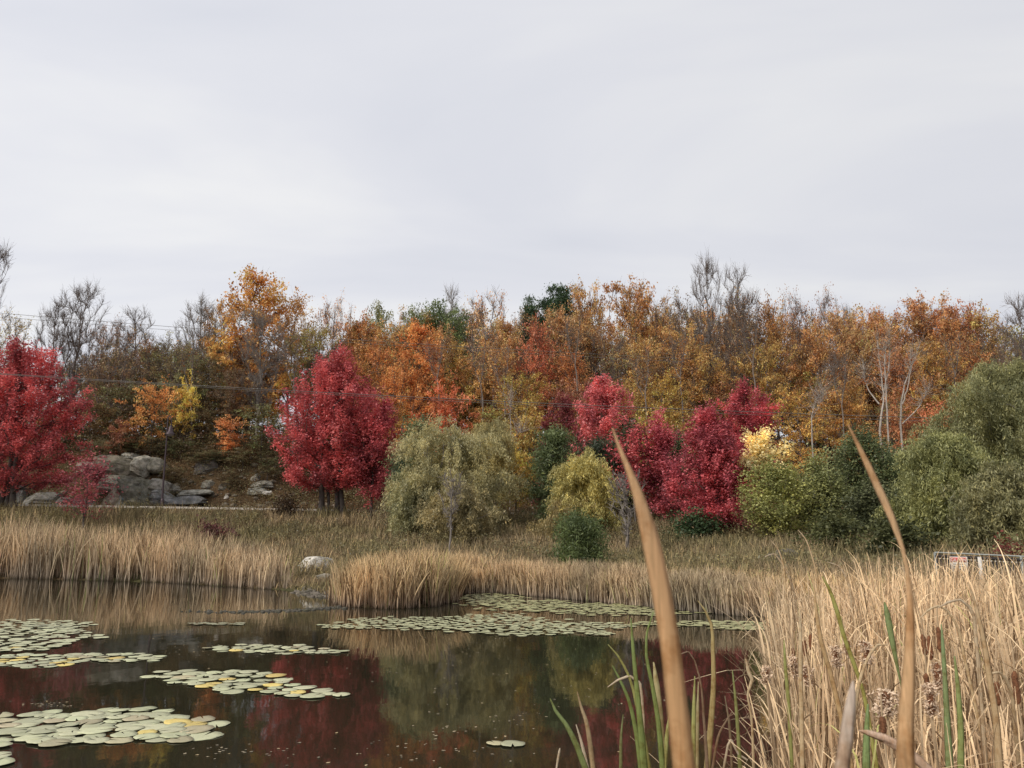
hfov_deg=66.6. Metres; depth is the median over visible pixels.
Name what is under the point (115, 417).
sparse tree
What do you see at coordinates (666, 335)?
broadleaf tree
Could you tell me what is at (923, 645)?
cattail stalk
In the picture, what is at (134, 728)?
lily pad
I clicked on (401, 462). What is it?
shrub
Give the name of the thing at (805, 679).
cattail stalk
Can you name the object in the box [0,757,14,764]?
lily pad
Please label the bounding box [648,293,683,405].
sparse tree
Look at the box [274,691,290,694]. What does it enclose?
lily pad
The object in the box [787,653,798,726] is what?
cattail stalk
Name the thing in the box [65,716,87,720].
lily pad
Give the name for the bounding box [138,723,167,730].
lily pad
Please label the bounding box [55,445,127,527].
maple sapling
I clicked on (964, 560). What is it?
caution sign
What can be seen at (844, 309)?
bare tree
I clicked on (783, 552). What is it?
boulder
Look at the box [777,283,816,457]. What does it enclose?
sparse tree
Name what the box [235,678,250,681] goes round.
lily pad
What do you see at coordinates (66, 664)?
lily pad
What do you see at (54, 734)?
lily pad
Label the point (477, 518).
willow
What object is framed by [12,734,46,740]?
lily pad
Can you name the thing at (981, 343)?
sparse tree
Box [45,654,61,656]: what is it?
lily pad
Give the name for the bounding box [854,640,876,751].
cattail stalk
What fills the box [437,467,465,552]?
bare tree
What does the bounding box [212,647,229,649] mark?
lily pad
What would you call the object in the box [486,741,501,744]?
lily pad
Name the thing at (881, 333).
broadleaf tree
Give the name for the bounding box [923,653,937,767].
cattail stalk
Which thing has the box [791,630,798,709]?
cattail stalk
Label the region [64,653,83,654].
lily pad
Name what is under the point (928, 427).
shrub
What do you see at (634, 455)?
maple tree
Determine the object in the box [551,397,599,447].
broadleaf tree
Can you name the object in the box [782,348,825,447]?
understory tree
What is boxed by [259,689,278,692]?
lily pad
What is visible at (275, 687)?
lily pad
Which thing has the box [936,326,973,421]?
slender tree
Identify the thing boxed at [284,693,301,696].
lily pad
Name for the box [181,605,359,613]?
pebble spit
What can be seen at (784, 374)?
broadleaf tree
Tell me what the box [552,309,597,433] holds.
broadleaf tree
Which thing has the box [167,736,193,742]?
lily pad
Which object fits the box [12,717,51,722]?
lily pad
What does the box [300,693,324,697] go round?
lily pad
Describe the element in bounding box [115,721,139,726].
lily pad
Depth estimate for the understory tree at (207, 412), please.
68.15 m
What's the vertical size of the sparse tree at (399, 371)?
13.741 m
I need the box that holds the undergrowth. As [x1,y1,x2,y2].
[5,422,917,503]
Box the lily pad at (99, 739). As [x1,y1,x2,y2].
[84,737,109,742]
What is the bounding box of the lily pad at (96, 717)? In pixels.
[88,715,109,718]
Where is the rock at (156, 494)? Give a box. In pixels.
[149,490,173,505]
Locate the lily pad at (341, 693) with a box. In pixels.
[332,692,349,695]
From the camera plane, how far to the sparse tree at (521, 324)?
90.74 m
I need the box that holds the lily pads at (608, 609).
[452,593,766,629]
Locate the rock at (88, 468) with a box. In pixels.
[76,461,98,475]
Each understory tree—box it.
[27,402,99,453]
[59,391,117,441]
[76,435,126,455]
[94,379,157,448]
[95,414,139,455]
[103,363,167,439]
[109,375,189,454]
[113,440,149,452]
[138,435,174,456]
[139,413,193,448]
[147,371,183,433]
[150,437,204,460]
[157,370,218,435]
[160,467,187,482]
[168,369,204,448]
[178,399,227,447]
[180,447,217,463]
[200,376,252,445]
[202,449,238,463]
[212,414,254,457]
[216,446,264,468]
[216,468,240,489]
[232,395,287,455]
[243,451,285,478]
[341,352,395,439]
[408,367,479,469]
[448,322,478,426]
[470,432,526,510]
[503,451,540,512]
[507,390,559,506]
[548,375,597,451]
[636,388,694,496]
[657,378,713,464]
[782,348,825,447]
[845,420,891,465]
[871,385,923,465]
[902,401,949,449]
[999,324,1023,361]
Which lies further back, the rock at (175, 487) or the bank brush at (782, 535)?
the rock at (175, 487)
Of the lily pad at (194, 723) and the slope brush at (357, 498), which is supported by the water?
the lily pad at (194, 723)
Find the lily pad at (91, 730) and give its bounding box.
[78,725,115,733]
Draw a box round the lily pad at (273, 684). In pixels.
[263,683,282,686]
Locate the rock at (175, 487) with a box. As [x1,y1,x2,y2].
[169,485,182,493]
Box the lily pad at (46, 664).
[38,663,54,665]
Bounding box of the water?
[0,578,778,767]
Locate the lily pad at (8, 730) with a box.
[0,727,31,734]
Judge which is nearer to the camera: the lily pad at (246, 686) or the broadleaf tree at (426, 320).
the lily pad at (246, 686)
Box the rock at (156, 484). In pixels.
[147,478,173,491]
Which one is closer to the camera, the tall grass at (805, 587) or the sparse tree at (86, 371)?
the tall grass at (805, 587)
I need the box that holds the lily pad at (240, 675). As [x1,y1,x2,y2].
[235,674,251,676]
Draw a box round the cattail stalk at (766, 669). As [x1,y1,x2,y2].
[758,665,774,767]
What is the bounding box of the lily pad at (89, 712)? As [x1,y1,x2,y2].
[69,710,105,716]
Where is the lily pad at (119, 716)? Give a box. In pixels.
[106,714,130,718]
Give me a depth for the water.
10.42 m
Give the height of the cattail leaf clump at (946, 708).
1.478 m
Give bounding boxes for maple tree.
[0,334,98,506]
[264,341,403,514]
[337,389,404,518]
[529,389,597,507]
[567,373,638,494]
[602,417,656,521]
[634,404,693,521]
[657,399,760,532]
[714,375,784,504]
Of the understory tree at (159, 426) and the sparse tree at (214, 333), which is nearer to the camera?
the understory tree at (159, 426)
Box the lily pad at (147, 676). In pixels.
[140,675,158,677]
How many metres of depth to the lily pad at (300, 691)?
9.51 m
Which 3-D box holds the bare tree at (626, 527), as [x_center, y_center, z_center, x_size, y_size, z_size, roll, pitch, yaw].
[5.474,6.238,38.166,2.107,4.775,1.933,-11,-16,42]
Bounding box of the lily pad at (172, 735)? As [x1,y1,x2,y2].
[159,731,190,737]
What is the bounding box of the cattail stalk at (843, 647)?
[842,638,859,763]
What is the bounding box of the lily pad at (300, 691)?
[290,690,305,693]
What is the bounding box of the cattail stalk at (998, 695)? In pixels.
[994,655,1002,724]
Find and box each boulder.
[298,556,331,571]
[316,573,331,580]
[765,548,797,562]
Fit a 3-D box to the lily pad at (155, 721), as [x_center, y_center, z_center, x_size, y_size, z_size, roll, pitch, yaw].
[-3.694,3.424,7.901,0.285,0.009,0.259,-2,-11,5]
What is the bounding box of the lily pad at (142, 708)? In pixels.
[129,706,156,710]
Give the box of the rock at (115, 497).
[101,488,119,505]
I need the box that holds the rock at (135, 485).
[117,476,153,505]
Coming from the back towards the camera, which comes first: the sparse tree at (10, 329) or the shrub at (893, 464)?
the sparse tree at (10, 329)
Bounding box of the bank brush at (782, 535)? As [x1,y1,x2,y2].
[55,500,911,555]
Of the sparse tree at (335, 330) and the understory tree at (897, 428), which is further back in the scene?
the sparse tree at (335, 330)
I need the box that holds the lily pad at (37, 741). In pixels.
[26,737,56,743]
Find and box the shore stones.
[290,586,329,597]
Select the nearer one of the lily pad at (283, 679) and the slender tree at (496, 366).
the lily pad at (283, 679)
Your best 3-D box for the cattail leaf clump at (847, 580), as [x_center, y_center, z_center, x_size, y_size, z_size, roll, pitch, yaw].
[2.917,2.307,7.141,0.504,1.910,0.062,3,-12,-15]
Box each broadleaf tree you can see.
[77,352,135,438]
[80,345,137,405]
[106,338,175,441]
[109,344,168,446]
[145,342,212,437]
[150,344,196,437]
[167,353,232,444]
[185,263,305,445]
[196,291,243,408]
[205,365,258,432]
[215,336,263,434]
[261,286,318,442]
[269,413,328,453]
[276,321,343,454]
[311,328,381,405]
[331,316,381,451]
[336,307,389,387]
[336,325,394,395]
[341,386,391,448]
[351,332,410,431]
[364,318,418,377]
[375,353,436,454]
[379,316,458,439]
[379,401,418,477]
[407,310,454,425]
[418,321,463,453]
[436,339,489,472]
[443,371,512,434]
[445,300,497,359]
[446,331,523,432]
[453,349,498,425]
[462,370,511,425]
[464,311,515,406]
[464,341,489,398]
[468,403,541,470]
[481,314,530,439]
[487,381,544,475]
[493,369,559,460]
[508,313,563,479]
[510,304,553,449]
[526,302,595,425]
[532,306,583,421]
[533,342,594,431]
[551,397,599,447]
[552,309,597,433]
[554,311,616,407]
[565,274,610,375]
[579,316,633,422]
[594,376,654,454]
[602,273,672,464]
[607,303,667,399]
[612,333,668,446]
[626,319,688,402]
[629,369,699,457]
[637,307,686,432]
[647,306,719,407]
[650,317,710,427]
[656,375,722,468]
[666,389,698,483]
[667,345,741,429]
[684,372,779,448]
[689,298,756,356]
[689,338,721,395]
[707,318,774,431]
[718,305,780,400]
[728,337,797,484]
[746,313,805,448]
[748,289,812,455]
[771,383,849,503]
[778,327,840,441]
[779,316,820,443]
[784,369,838,469]
[785,316,857,479]
[798,384,875,465]
[803,310,833,456]
[817,369,878,471]
[818,302,867,375]
[830,303,904,424]
[830,366,885,430]
[831,322,883,437]
[857,335,939,451]
[865,318,928,449]
[866,302,924,426]
[871,377,924,443]
[873,312,965,434]
[892,300,956,426]
[892,335,969,428]
[897,287,966,403]
[903,382,951,438]
[936,298,1005,390]
[944,317,990,376]
[945,329,995,413]
[958,298,1019,389]
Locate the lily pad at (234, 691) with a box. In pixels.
[220,689,244,693]
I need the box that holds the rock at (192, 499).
[164,495,206,506]
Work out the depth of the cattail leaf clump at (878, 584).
7.54 m
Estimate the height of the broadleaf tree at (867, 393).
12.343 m
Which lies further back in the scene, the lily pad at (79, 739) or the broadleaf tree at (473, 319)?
the broadleaf tree at (473, 319)
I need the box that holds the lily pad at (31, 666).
[20,665,36,667]
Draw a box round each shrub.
[187,514,246,541]
[270,490,307,515]
[379,412,444,514]
[381,449,413,527]
[596,414,652,516]
[655,429,701,514]
[659,505,732,542]
[731,449,835,542]
[782,502,875,556]
[784,443,857,528]
[822,419,912,524]
[831,472,906,536]
[846,509,946,559]
[865,439,913,509]
[893,418,943,453]
[979,530,1023,565]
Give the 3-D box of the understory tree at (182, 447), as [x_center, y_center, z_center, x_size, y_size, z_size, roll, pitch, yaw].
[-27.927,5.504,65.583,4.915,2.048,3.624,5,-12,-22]
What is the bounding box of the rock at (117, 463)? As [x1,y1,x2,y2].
[93,455,149,478]
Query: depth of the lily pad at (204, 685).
9.92 m
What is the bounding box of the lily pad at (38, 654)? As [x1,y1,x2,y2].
[30,654,47,655]
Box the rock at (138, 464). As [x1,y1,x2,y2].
[130,455,150,477]
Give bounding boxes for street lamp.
[160,416,175,505]
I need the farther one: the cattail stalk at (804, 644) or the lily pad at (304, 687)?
the lily pad at (304, 687)
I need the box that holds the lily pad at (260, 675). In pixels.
[250,674,264,676]
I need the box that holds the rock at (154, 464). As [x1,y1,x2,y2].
[146,457,167,473]
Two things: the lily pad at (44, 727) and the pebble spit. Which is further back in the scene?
the pebble spit
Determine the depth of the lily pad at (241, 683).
10.09 m
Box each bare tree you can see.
[0,239,16,318]
[24,296,83,421]
[44,274,112,440]
[95,305,160,435]
[170,291,224,444]
[223,305,293,441]
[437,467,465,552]
[442,282,473,426]
[606,468,645,553]
[684,248,728,401]
[706,261,769,453]
[839,301,857,336]
[987,291,1023,363]
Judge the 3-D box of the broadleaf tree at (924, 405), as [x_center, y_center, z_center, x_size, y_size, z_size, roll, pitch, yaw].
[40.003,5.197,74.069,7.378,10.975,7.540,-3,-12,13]
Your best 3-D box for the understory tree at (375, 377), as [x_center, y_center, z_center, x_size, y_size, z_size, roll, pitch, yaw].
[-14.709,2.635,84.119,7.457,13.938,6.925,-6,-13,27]
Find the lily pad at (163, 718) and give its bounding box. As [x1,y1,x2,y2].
[154,714,189,721]
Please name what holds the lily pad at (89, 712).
on the water
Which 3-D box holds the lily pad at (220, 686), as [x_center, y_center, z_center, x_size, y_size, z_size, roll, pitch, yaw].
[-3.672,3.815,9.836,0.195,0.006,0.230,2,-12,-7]
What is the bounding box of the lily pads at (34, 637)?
[0,619,107,650]
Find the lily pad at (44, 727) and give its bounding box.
[27,725,60,730]
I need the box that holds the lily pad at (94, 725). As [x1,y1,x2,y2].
[80,722,115,728]
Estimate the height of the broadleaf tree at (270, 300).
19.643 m
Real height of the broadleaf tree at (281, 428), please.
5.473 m
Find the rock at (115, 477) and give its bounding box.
[96,474,124,493]
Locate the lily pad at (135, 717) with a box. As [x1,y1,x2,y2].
[122,715,148,720]
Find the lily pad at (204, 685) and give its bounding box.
[195,684,215,687]
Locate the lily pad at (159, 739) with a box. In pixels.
[145,737,168,741]
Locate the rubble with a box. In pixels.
[4,444,539,511]
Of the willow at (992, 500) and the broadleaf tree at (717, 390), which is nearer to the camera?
the willow at (992, 500)
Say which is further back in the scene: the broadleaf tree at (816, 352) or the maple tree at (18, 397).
the broadleaf tree at (816, 352)
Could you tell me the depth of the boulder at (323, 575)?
31.27 m
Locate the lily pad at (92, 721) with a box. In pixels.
[74,719,102,724]
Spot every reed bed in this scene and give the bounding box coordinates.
[0,511,297,589]
[324,543,524,608]
[442,550,803,617]
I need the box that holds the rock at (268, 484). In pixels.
[249,481,273,488]
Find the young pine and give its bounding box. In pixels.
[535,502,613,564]
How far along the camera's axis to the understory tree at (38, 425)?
66.33 m
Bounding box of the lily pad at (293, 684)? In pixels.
[284,683,300,685]
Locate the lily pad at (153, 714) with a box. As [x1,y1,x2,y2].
[143,712,170,717]
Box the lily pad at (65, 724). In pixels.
[55,722,79,726]
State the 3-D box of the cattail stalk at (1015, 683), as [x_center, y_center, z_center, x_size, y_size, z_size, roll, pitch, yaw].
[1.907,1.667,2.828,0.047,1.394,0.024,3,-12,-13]
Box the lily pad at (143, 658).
[137,656,156,659]
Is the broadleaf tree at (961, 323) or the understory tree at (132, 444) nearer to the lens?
the understory tree at (132, 444)
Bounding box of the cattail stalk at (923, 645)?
[920,620,926,667]
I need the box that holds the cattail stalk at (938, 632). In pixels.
[936,609,955,762]
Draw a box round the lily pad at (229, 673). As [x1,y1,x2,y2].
[221,672,238,674]
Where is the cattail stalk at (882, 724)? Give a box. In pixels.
[879,690,888,767]
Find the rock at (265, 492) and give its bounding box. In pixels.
[262,491,271,495]
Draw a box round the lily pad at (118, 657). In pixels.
[105,656,124,658]
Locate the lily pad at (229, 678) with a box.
[218,677,235,679]
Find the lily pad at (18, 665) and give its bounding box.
[12,664,34,666]
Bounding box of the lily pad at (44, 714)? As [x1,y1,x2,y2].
[34,713,55,716]
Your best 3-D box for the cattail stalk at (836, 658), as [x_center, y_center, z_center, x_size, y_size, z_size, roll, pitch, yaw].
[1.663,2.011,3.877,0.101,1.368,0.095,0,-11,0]
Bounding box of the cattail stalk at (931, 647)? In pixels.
[927,621,944,761]
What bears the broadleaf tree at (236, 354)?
on the ground at (214, 477)
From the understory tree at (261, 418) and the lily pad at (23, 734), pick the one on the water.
the lily pad at (23, 734)
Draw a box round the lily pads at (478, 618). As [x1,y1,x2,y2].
[316,612,634,635]
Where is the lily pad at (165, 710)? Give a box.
[152,709,173,711]
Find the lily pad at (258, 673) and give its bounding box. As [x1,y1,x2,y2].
[256,672,271,674]
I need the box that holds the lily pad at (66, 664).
[57,663,74,665]
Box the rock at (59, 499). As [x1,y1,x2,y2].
[56,497,96,504]
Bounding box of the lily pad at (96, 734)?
[83,733,105,737]
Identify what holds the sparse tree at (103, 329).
on the ground at (214, 477)
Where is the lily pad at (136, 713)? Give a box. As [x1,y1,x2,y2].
[124,712,147,715]
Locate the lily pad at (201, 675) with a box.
[196,674,212,676]
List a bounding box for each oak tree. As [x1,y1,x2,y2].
[347,299,401,368]
[381,302,441,398]
[403,295,482,447]
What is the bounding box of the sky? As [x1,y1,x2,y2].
[0,0,1023,442]
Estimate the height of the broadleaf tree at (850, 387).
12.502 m
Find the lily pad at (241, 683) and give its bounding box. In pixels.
[233,682,250,684]
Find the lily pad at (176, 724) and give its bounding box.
[164,722,185,726]
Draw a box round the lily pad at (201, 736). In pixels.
[186,731,223,740]
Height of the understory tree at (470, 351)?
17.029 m
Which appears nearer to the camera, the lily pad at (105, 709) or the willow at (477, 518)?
the lily pad at (105, 709)
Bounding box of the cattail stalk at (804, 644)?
[802,624,816,766]
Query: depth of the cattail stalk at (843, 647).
4.08 m
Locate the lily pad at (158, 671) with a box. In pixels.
[153,670,169,672]
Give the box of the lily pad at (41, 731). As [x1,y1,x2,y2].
[29,729,56,733]
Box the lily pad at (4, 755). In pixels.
[0,751,11,758]
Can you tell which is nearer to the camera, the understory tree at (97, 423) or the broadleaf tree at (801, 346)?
the understory tree at (97, 423)
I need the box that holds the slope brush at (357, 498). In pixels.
[0,429,548,511]
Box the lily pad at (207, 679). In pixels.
[198,678,218,680]
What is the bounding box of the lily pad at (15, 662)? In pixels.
[6,661,24,663]
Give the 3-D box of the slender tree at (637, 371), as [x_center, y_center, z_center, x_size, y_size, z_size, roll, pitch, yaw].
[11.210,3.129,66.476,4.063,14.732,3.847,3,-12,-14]
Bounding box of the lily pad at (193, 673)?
[182,671,205,674]
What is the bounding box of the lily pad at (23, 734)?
[11,731,31,735]
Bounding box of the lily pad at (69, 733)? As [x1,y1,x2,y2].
[59,730,82,735]
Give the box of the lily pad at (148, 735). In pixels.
[133,733,160,739]
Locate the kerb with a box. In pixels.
[17,504,532,513]
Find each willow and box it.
[375,413,529,537]
[384,465,442,537]
[408,478,512,545]
[464,416,521,508]
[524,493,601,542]
[543,446,632,534]
[869,427,1020,549]
[905,354,1023,472]
[933,455,1023,553]
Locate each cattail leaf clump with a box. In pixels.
[550,692,594,767]
[608,612,668,767]
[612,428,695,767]
[619,714,623,767]
[681,651,708,767]
[697,600,731,767]
[723,659,754,767]
[765,541,798,648]
[783,640,793,767]
[798,530,855,639]
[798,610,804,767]
[813,576,887,767]
[822,576,878,767]
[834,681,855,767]
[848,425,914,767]
[851,556,915,638]
[859,730,931,767]
[862,704,870,767]
[884,602,900,685]
[920,598,988,767]
[941,624,953,767]
[954,656,964,767]
[968,582,1020,767]
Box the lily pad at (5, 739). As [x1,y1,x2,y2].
[0,737,12,742]
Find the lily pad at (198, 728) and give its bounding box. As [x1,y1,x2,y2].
[179,725,214,733]
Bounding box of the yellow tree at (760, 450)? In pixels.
[733,424,794,529]
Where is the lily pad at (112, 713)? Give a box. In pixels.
[101,712,121,715]
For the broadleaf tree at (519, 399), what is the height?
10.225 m
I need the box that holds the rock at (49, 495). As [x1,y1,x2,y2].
[22,492,63,504]
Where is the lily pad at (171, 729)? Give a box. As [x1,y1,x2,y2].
[159,726,186,732]
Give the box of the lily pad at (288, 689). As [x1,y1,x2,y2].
[282,688,297,690]
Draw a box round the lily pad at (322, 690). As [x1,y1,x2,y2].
[311,688,332,692]
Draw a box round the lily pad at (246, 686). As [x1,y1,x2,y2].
[231,684,256,688]
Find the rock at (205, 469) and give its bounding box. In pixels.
[194,459,217,474]
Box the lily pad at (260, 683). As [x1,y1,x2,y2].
[250,682,267,685]
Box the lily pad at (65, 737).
[55,736,74,738]
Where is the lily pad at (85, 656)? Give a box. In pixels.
[79,655,93,657]
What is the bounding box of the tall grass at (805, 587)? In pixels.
[613,561,1018,607]
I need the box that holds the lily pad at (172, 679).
[163,678,179,680]
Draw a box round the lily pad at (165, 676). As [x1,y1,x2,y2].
[156,675,172,677]
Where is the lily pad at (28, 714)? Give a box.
[17,711,41,716]
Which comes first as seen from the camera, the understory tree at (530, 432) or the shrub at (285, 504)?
the shrub at (285, 504)
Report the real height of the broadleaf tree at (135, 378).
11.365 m
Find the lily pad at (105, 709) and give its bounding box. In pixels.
[98,707,118,711]
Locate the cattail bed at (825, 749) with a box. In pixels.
[686,540,1023,767]
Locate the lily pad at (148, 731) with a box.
[137,729,157,734]
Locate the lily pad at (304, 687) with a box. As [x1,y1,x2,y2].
[293,685,316,688]
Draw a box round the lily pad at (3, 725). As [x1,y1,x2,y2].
[0,723,21,727]
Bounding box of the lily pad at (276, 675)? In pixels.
[266,673,286,676]
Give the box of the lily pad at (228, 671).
[223,669,240,672]
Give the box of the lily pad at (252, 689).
[248,688,262,690]
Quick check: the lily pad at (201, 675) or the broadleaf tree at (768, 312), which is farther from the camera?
the broadleaf tree at (768, 312)
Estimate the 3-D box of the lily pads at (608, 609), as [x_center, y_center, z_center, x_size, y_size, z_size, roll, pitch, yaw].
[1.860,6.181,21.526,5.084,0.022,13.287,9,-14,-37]
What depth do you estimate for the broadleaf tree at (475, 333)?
91.64 m
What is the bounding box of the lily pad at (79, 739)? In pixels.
[63,737,90,742]
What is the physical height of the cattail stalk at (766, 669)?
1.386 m
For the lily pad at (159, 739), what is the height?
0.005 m
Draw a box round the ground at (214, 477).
[0,437,1021,615]
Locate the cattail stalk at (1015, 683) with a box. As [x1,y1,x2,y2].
[1011,643,1023,744]
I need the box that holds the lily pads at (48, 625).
[25,622,243,627]
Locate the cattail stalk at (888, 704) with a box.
[869,688,899,767]
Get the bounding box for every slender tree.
[164,322,204,444]
[265,320,313,455]
[417,320,452,455]
[456,330,500,426]
[479,338,519,434]
[546,306,593,415]
[616,340,664,493]
[656,325,700,458]
[729,310,766,476]
[816,346,856,503]
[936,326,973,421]
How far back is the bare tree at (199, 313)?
82.61 m
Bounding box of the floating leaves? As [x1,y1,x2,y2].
[31,633,624,767]
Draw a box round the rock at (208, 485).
[201,480,214,488]
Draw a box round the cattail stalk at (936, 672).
[929,661,943,730]
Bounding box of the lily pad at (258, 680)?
[254,679,272,681]
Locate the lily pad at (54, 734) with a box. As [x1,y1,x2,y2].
[39,732,61,736]
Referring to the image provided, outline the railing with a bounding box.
[933,552,1023,582]
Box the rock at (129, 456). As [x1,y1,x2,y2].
[121,452,139,459]
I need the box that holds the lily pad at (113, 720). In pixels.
[103,719,123,722]
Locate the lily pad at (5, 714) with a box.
[0,712,13,717]
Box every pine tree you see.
[515,421,590,527]
[518,294,547,452]
[528,282,585,376]
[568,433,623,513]
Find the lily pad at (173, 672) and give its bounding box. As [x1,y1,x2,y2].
[164,671,183,674]
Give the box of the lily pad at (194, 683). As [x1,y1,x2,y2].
[188,682,204,684]
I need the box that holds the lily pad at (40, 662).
[34,660,51,663]
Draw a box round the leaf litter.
[3,440,818,514]
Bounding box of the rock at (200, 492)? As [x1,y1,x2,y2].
[176,489,214,496]
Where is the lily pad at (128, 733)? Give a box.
[110,730,137,736]
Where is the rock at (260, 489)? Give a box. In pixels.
[247,487,266,495]
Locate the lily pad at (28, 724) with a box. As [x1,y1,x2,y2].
[14,722,39,727]
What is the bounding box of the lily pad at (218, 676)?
[209,675,229,677]
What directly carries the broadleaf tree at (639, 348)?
on the ground at (214, 477)
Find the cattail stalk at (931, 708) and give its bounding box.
[919,681,941,767]
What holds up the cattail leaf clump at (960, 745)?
on the ground at (214, 477)
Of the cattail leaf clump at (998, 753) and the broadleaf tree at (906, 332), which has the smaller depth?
the cattail leaf clump at (998, 753)
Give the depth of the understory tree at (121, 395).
69.58 m
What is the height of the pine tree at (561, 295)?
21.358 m
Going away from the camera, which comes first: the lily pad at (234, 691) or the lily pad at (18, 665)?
the lily pad at (234, 691)
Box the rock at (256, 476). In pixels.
[250,473,260,480]
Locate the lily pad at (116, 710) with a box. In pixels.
[108,708,129,711]
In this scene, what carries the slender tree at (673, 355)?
on the ground at (214, 477)
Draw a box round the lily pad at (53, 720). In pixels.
[42,718,65,722]
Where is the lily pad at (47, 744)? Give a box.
[38,738,71,746]
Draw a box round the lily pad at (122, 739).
[104,737,133,743]
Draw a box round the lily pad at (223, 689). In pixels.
[212,687,230,690]
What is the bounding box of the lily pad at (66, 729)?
[55,727,78,731]
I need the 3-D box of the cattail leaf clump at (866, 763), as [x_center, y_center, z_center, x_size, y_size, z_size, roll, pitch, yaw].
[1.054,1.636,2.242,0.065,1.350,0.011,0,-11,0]
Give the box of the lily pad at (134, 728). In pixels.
[115,725,144,731]
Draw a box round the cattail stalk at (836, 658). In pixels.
[829,645,845,706]
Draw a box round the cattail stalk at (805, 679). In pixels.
[803,661,816,767]
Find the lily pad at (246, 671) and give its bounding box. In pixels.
[239,670,258,672]
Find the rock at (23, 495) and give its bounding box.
[4,485,27,503]
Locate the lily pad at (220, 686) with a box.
[213,685,228,687]
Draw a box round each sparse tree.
[0,307,34,387]
[39,358,79,419]
[52,354,90,417]
[73,355,120,437]
[75,350,109,421]
[77,324,161,423]
[78,312,124,430]
[94,348,144,414]
[97,401,135,441]
[103,399,158,439]
[132,344,176,425]
[136,330,196,432]
[155,339,210,439]
[192,321,231,437]
[225,342,277,427]
[269,394,290,440]
[285,341,330,423]
[312,290,355,439]
[377,344,426,425]
[388,304,416,344]
[461,286,520,392]
[491,334,537,413]
[507,305,536,375]
[529,303,587,418]
[564,325,621,415]
[585,376,625,432]
[597,329,644,421]
[616,319,650,372]
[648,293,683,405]
[652,286,716,461]
[688,310,727,388]
[710,282,764,406]
[716,337,763,432]
[764,326,803,452]
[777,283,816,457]
[806,282,845,459]
[807,343,881,445]
[868,394,914,476]
[963,323,1005,386]
[984,328,1021,366]
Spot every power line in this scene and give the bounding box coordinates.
[0,373,928,417]
[0,374,942,421]
[3,313,685,358]
[4,317,677,361]
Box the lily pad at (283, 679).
[273,678,292,680]
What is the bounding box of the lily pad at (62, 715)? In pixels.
[44,713,71,718]
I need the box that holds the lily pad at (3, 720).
[0,718,17,722]
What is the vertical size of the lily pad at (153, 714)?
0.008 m
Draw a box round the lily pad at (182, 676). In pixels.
[170,675,195,678]
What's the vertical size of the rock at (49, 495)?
1.364 m
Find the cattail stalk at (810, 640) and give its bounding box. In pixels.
[808,617,820,745]
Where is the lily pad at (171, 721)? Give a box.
[164,718,192,724]
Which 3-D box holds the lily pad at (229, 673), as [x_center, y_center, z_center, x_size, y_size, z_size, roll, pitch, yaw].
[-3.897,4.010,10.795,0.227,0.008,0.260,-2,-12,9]
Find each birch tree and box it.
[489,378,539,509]
[799,368,837,496]
[852,315,903,447]
[868,329,907,448]
[892,326,949,451]
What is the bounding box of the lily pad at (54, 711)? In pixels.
[40,709,62,712]
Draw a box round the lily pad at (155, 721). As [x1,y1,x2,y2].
[133,719,160,724]
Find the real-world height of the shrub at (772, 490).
4.941 m
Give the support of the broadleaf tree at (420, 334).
on the ground at (214, 477)
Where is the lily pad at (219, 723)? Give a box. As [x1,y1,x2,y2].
[207,721,230,727]
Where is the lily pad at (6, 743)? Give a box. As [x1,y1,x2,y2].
[0,741,12,746]
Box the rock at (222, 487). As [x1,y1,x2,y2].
[218,483,228,489]
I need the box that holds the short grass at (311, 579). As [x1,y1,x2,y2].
[271,573,334,593]
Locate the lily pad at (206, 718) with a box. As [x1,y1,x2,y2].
[191,715,214,721]
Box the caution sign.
[949,557,968,571]
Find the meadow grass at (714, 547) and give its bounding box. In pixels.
[0,496,1023,592]
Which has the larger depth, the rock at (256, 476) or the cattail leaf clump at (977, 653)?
the rock at (256, 476)
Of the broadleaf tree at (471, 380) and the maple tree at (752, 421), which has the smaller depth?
the maple tree at (752, 421)
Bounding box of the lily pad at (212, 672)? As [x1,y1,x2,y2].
[206,671,222,673]
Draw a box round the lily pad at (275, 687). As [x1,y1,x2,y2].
[268,686,282,688]
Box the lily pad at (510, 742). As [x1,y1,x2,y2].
[500,740,524,745]
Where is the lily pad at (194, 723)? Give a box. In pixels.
[184,721,207,726]
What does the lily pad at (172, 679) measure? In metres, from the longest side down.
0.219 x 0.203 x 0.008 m
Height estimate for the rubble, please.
6.595 m
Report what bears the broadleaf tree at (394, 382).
on the ground at (214, 477)
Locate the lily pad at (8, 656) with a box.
[0,656,17,657]
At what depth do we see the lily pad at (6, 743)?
7.04 m
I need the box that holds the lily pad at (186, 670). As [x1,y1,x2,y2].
[178,669,197,671]
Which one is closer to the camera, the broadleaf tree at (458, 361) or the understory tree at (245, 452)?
the understory tree at (245, 452)

